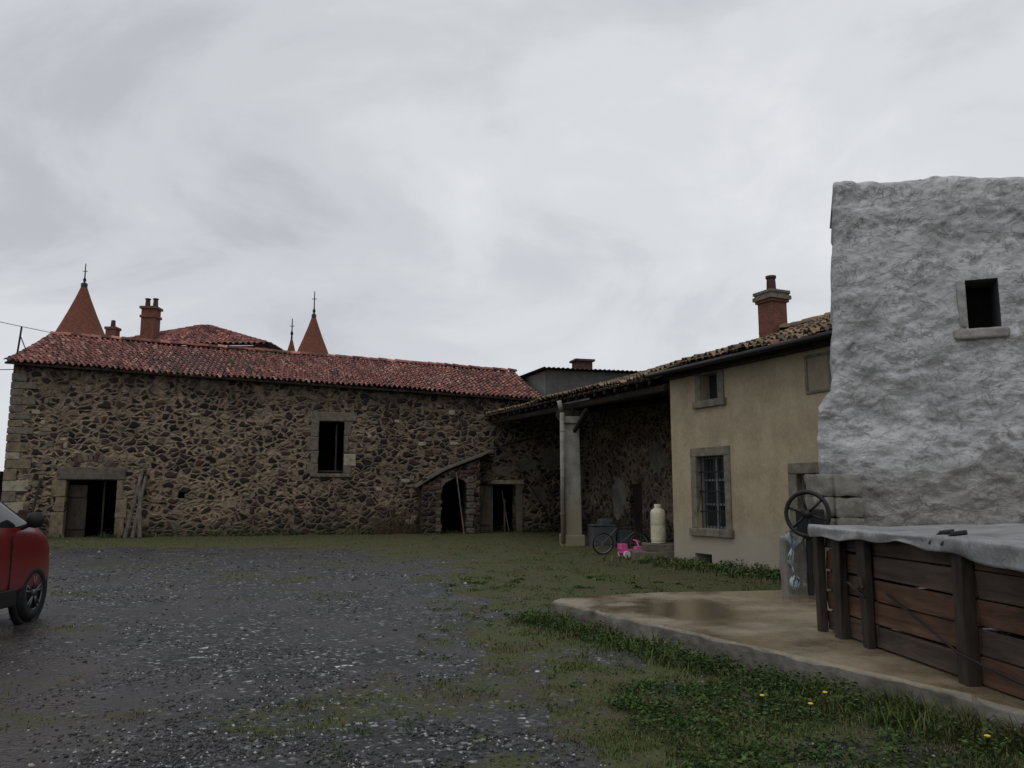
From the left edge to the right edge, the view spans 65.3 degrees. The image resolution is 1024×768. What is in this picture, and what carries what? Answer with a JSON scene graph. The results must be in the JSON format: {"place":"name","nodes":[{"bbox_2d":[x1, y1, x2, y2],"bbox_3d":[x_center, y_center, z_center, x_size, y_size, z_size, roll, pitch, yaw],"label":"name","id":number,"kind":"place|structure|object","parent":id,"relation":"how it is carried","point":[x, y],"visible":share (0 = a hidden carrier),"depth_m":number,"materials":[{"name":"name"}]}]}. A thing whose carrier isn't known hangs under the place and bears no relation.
{"place":"outdoors","nodes":[
{"label":"outdoors","id":0,"kind":"place"},
{"bbox_2d":[0,524,1022,767],"bbox_3d":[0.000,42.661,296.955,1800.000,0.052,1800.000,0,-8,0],"label":"ground","id":1,"kind":"structure","parent":0,"point":[332,635],"depth_m":8.07,"materials":[{"name":"grey gravel"}]},
{"bbox_2d":[0,471,3,500],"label":"masonry","id":2,"kind":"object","parent":1,"relation":"on","point":[1,478],"depth_m":29.67,"materials":[{"name":"stone"}]},
{"bbox_2d":[0,501,49,624],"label":"red suv car","id":3,"kind":"object","parent":1,"relation":"on","point":[24,558],"visible":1,"depth_m":9.95,"materials":[{"name":"red paint"}]},
{"bbox_2d":[18,478,42,519],"bbox_3d":[-17.633,4.540,29.193,0.650,2.221,0.526,4,-9,-25],"label":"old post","id":4,"kind":"object","parent":1,"relation":"on","point":[23,514],"visible":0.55,"depth_m":29.23,"materials":[{"name":"brown wood"}]},
{"bbox_2d":[123,470,146,537],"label":"leaning timbers","id":5,"kind":"object","parent":1,"relation":"on","point":[140,490],"visible":0.95,"depth_m":29.94,"materials":[{"name":"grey wood"}]},
{"bbox_2d":[55,264,328,355],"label":"distant chateau","id":6,"kind":"structure","parent":1,"relation":"on","point":[81,316],"depth_m":50.70,"materials":[{"name":"tile"}]},
{"bbox_2d":[1,331,590,537],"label":"stone barn","id":7,"kind":"structure","parent":1,"relation":"on","point":[218,439],"depth_m":32.34,"materials":[{"name":"brown stone"}]},
{"bbox_2d":[0,322,49,369],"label":"service mast with cables","id":8,"kind":"object","parent":7,"relation":"attached to","point":[20,337],"visible":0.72,"depth_m":31.13,"materials":[{"name":"metal"}]},
{"bbox_2d":[65,481,105,536],"bbox_3d":[-16.147,4.737,30.252,1.260,2.100,0.100,2,-8,-15],"label":"half open door","id":9,"kind":"structure","parent":7,"relation":"in","point":[77,494],"depth_m":30.17,"materials":[{"name":"brown wood"}]},
{"bbox_2d":[318,424,342,471],"bbox_3d":[-7.481,2.643,32.993,1.020,2.000,0.080,2,-8,-15],"label":"broken window frame","id":10,"kind":"structure","parent":7,"relation":"in","point":[334,470],"depth_m":32.95,"materials":[{"name":"wood"}]},
{"bbox_2d":[480,485,490,531],"bbox_3d":[-1.183,5.329,34.095,0.620,1.980,0.090,2,-8,-15],"label":"plank door","id":11,"kind":"structure","parent":7,"relation":"in","point":[485,490],"depth_m":34.10,"materials":[{"name":"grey wood"}]},
{"bbox_2d":[363,507,419,533],"bbox_3d":[-4.827,5.560,32.489,2.448,1.099,0.514,2,-8,-13],"label":"bare shrub","id":12,"kind":"object","parent":1,"relation":"on","point":[398,530],"visible":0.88,"depth_m":32.54,"materials":[{"name":"brown plant"}]},
{"bbox_2d":[46,523,1023,767],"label":"weeds","id":13,"kind":"object","parent":1,"relation":"on","point":[764,678],"visible":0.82,"depth_m":5.90,"materials":[{"name":"green plant"}]},
{"bbox_2d":[485,363,673,545],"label":"open hangar","id":14,"kind":"structure","parent":1,"relation":"on","point":[630,451],"depth_m":29.57,"materials":[{"name":"stone"}]},
{"bbox_2d":[633,484,642,536],"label":"hangar door","id":15,"kind":"structure","parent":14,"relation":"in","point":[637,488],"depth_m":30.97,"materials":[{"name":"wood"}]},
{"bbox_2d":[520,358,641,403],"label":"grey rendered outbuilding","id":16,"kind":"structure","parent":1,"relation":"on","point":[544,381],"depth_m":36.94,"materials":[{"name":"concrete"}]},
{"bbox_2d":[588,518,632,545],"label":"grey storage crates","id":17,"kind":"object","parent":1,"relation":"on","point":[603,525],"visible":0.78,"depth_m":24.78,"materials":[{"name":"grey plastic"}]},
{"bbox_2d":[592,518,648,554],"bbox_3d":[2.930,4.111,21.474,1.568,0.945,0.529,1,0,-9],"label":"bicycle","id":18,"kind":"object","parent":1,"relation":"on","point":[633,534],"visible":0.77,"depth_m":21.43,"materials":[{"name":"paint"}]},
{"bbox_2d":[618,539,641,557],"bbox_3d":[3.040,4.197,20.364,0.651,0.460,0.399,2,-8,-17],"label":"pink ride on toy","id":19,"kind":"object","parent":1,"relation":"on","point":[623,550],"visible":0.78,"depth_m":20.21,"materials":[{"name":"plastic"}]},
{"bbox_2d":[630,542,674,559],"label":"stone steps","id":20,"kind":"structure","parent":1,"relation":"on","point":[648,549],"depth_m":19.67,"materials":[{"name":"grey stone"}]},
{"bbox_2d":[650,504,665,543],"bbox_3d":[3.660,3.498,20.009,0.380,0.970,0.380,0,-8,0],"label":"gas cylinder","id":21,"kind":"object","parent":20,"relation":"on","point":[658,522],"visible":1,"depth_m":19.86,"materials":[{"name":"beige paint"}]},
{"bbox_2d":[670,346,829,572],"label":"facade","id":22,"kind":"structure","parent":1,"relation":"on","point":[763,422],"depth_m":17.01,"materials":[{"name":"beige paint"}]},
{"bbox_2d":[709,375,716,398],"bbox_3d":[4.769,0.073,18.492,0.010,0.600,0.590,4,-9,-25],"label":"glass","id":23,"kind":"object","parent":22,"relation":"attached to","point":[713,385],"visible":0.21,"depth_m":18.64,"materials":[{"name":"grey glass"}]},
{"bbox_2d":[662,337,830,379],"bbox_3d":[5.348,-0.605,16.493,0.198,0.115,7.320,4,-9,-25],"label":"eaves board","id":24,"kind":"object","parent":22,"relation":"attached to","point":[816,344],"visible":0.64,"depth_m":16.86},
{"bbox_2d":[686,330,830,364],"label":"roof tiles","id":25,"kind":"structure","parent":22,"relation":"on","point":[750,348],"depth_m":18.52,"materials":[{"name":"brown tile"}]},
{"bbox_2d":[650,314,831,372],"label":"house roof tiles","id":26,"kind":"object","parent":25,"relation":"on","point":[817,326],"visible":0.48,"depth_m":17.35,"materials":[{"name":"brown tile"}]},
{"bbox_2d":[689,351,831,561],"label":"window frames","id":27,"kind":"structure","parent":22,"relation":"attached to","point":[795,470],"depth_m":17.74,"materials":[{"name":"grey stone"}]},
{"bbox_2d":[699,455,725,528],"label":"window bars","id":28,"kind":"object","parent":27,"relation":"attached to","point":[711,491],"depth_m":18.20,"materials":[{"name":"black metal"}]},
{"bbox_2d":[702,456,725,528],"bbox_3d":[4.701,2.466,18.208,0.065,1.640,0.990,4,-9,-25],"label":"window joinery","id":29,"kind":"object","parent":27,"relation":"in","point":[716,480],"depth_m":18.31,"materials":[{"name":"grey wood"}]},
{"bbox_2d":[706,456,725,526],"bbox_3d":[4.739,2.469,18.225,0.011,1.640,0.990,4,-9,-25],"label":"glass","id":30,"kind":"object","parent":27,"relation":"in","point":[713,489],"visible":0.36,"depth_m":18.37,"materials":[{"name":"grey glass"}]},
{"bbox_2d":[807,354,828,390],"bbox_3d":[5.925,-0.214,15.435,0.030,0.650,0.530,4,-9,-25],"label":"blind panel","id":31,"kind":"object","parent":27,"relation":"attached to","point":[817,370],"visible":1,"depth_m":15.43,"materials":[{"name":"beige paint"}]},
{"bbox_2d":[551,590,1023,736],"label":"concrete slab","id":32,"kind":"structure","parent":1,"relation":"on","point":[778,628],"depth_m":7.66,"materials":[{"name":"beige concrete"}]},
{"bbox_2d":[779,474,864,594],"bbox_3d":[4.284,2.207,10.949,1.138,1.953,1.043,0,-8,0],"label":"well with wheel","id":33,"kind":"object","parent":32,"relation":"on","point":[831,499],"visible":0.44,"depth_m":10.96,"materials":[{"name":"stone"}]},
{"bbox_2d":[807,523,1023,698],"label":"tarp covered wooden bunker","id":34,"kind":"object","parent":32,"relation":"on","point":[970,577],"visible":0.98,"depth_m":6.33,"materials":[{"name":"brown wood"}]},
{"bbox_2d":[760,691,990,759],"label":"dandelions","id":35,"kind":"object","parent":1,"relation":"on","point":[987,736],"visible":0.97,"depth_m":5.63,"materials":[{"name":"yellow plant"}]},
{"bbox_2d":[817,176,1023,588],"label":"whitewashed tower","id":36,"kind":"structure","parent":1,"relation":"on","point":[921,414],"depth_m":11.16,"materials":[{"name":"white paint"}]},
{"bbox_2d":[0,528,1023,767],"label":"grass","id":37,"kind":"structure","parent":0,"point":[907,707],"depth_m":5.96,"materials":[{"name":"green plant"}]},
{"bbox_2d":[0,0,1023,470],"label":"sky","id":38,"kind":"structure","parent":0,"point":[526,186],"materials":[{"name":"grey"}]},
{"bbox_2d":[777,312,830,329],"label":"house ridge","id":39,"kind":"structure","parent":0,"point":[787,325],"depth_m":21.89,"materials":[{"name":"beige tile"}]},
{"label":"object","id":40,"kind":"object","parent":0,"visible":0},
{"bbox_3d":[11.753,-1.107,19.631,4.970,1.834,7.667,4,-9,-25],"label":"house","id":41,"kind":"object","parent":40,"relation":"on","visible":0},
{"bbox_2d":[645,330,831,378],"bbox_3d":[5.150,-0.650,16.479,0.540,0.119,7.650,4,-9,-25],"label":"gutter","id":42,"kind":"object","parent":41,"relation":"attached to","point":[801,340],"visible":0.54,"depth_m":16.54,"materials":[{"name":"metal"}]},
{"bbox_2d":[752,275,791,337],"bbox_3d":[7.496,-1.457,22.910,0.760,3.360,0.760,4,-9,-25],"label":"chimney","id":43,"kind":"object","parent":41,"relation":"on","point":[771,301],"visible":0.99,"depth_m":22.78,"materials":[{"name":"red brick"}]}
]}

